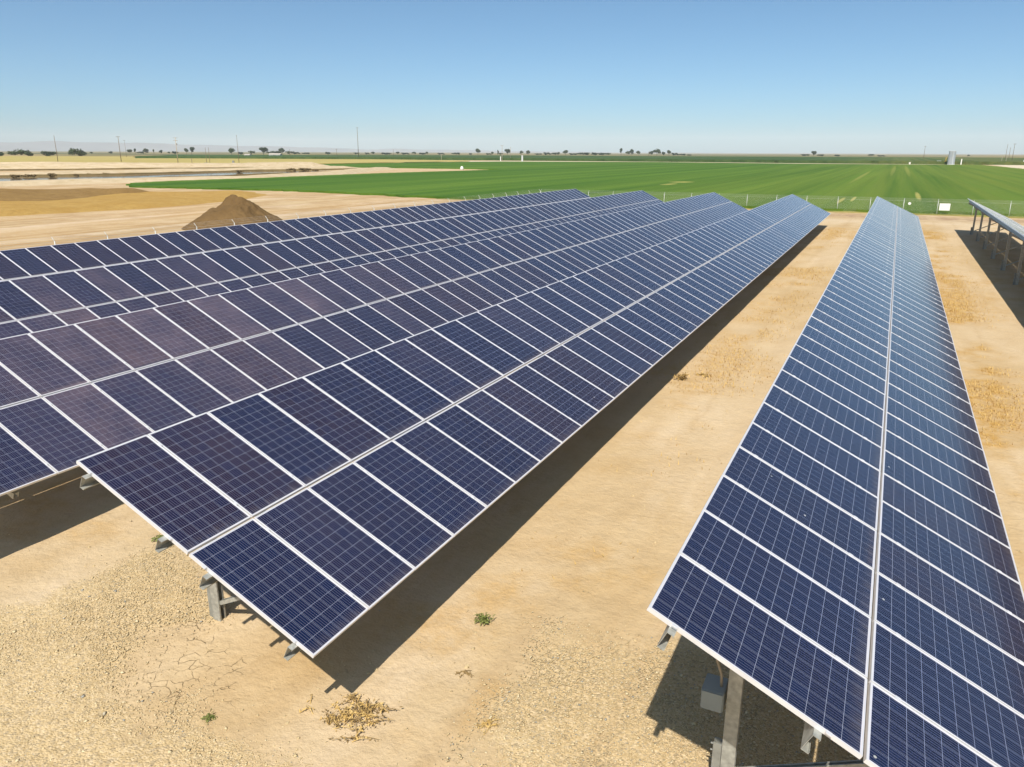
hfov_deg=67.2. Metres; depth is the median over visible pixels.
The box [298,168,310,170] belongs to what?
brush
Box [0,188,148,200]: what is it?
earth bank
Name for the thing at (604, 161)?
field track
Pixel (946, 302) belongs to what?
dry grass
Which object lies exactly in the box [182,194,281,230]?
dirt mound
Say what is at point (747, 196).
chain link fence
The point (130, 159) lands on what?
dry field
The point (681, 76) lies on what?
sky
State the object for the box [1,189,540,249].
chain link fence
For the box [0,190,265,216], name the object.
earth bank
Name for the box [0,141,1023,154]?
hills
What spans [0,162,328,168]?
canal bank
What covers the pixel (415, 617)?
soil clods
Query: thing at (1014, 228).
solar array
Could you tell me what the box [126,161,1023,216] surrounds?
crop field
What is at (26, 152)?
bush
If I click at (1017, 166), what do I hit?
dirt road
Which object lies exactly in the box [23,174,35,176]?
brush
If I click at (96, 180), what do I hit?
canal bank
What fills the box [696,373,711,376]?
dry bush
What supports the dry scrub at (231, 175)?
on the ground at (64, 521)
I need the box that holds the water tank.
[947,151,955,164]
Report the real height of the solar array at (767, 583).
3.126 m
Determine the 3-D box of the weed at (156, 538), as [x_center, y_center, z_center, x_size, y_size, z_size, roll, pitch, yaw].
[-5.954,2.616,13.099,0.298,0.144,0.333,8,18,25]
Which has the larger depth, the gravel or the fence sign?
the fence sign
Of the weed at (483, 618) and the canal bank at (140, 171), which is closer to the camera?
the weed at (483, 618)
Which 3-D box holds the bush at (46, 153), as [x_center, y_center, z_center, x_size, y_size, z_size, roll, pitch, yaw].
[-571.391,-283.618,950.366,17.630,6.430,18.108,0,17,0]
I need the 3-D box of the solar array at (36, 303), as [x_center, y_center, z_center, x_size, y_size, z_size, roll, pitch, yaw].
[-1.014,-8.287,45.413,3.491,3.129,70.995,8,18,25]
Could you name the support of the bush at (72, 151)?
on the ground at (64, 521)
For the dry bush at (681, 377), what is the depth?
22.43 m
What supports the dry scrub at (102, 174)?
on the ground at (64, 521)
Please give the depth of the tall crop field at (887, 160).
651.36 m
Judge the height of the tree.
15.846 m
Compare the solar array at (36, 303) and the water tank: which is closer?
the solar array at (36, 303)
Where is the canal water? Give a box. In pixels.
[0,171,316,180]
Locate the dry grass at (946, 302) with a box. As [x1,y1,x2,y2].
[521,227,1023,578]
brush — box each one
[9,174,22,177]
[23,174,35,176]
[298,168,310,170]
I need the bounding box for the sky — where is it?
[0,0,1023,153]
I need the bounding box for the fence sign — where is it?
[939,203,950,210]
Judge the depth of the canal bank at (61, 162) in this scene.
367.00 m
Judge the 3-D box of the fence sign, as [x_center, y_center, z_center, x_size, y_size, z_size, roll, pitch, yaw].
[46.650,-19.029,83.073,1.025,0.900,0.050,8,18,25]
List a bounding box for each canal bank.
[0,162,140,163]
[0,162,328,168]
[0,166,356,174]
[0,167,395,186]
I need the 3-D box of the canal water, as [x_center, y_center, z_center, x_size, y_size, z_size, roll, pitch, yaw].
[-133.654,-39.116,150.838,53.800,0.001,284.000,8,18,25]
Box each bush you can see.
[6,149,33,155]
[40,151,55,155]
[68,148,82,154]
[75,151,86,155]
[299,694,391,743]
[340,692,402,720]
[455,667,473,676]
[477,714,498,734]
[672,372,689,379]
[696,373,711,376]
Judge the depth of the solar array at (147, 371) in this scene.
18.87 m
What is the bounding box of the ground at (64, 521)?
[0,151,1023,766]
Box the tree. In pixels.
[259,147,267,154]
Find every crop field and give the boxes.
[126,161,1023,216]
[135,155,1023,164]
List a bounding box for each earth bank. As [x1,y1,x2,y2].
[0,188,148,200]
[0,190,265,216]
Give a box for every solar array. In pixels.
[0,189,590,280]
[0,190,662,338]
[0,192,747,498]
[76,194,830,660]
[647,196,1023,766]
[968,199,1023,284]
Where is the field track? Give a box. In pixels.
[405,161,946,164]
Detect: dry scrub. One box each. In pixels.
[0,167,244,170]
[0,168,357,176]
[143,172,282,177]
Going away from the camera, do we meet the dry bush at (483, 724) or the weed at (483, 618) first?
the dry bush at (483, 724)
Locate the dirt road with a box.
[996,165,1023,168]
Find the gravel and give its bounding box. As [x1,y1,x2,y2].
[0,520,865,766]
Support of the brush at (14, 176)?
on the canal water
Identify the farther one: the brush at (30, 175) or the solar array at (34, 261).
the brush at (30, 175)
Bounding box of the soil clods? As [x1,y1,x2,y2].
[1,335,1023,766]
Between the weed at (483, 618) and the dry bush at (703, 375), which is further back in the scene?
the dry bush at (703, 375)
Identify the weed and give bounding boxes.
[151,534,163,541]
[200,708,217,723]
[473,612,495,624]
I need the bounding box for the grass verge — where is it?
[440,198,1023,217]
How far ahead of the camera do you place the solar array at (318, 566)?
12.16 m
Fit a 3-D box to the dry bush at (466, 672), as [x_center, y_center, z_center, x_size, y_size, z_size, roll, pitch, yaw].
[-0.593,3.680,9.745,0.278,0.059,0.206,-9,19,-29]
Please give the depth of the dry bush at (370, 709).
9.12 m
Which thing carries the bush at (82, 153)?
on the ground at (64, 521)
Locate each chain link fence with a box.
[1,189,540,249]
[547,189,1023,216]
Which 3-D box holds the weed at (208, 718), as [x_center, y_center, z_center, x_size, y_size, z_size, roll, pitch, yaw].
[-3.518,3.888,8.962,0.182,0.124,0.175,13,21,36]
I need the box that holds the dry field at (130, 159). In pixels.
[0,156,468,163]
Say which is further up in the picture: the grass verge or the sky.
the sky
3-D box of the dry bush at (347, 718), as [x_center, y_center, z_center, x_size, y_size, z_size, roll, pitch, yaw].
[-1.948,3.875,8.934,1.159,0.160,0.706,4,17,11]
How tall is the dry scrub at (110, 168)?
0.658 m

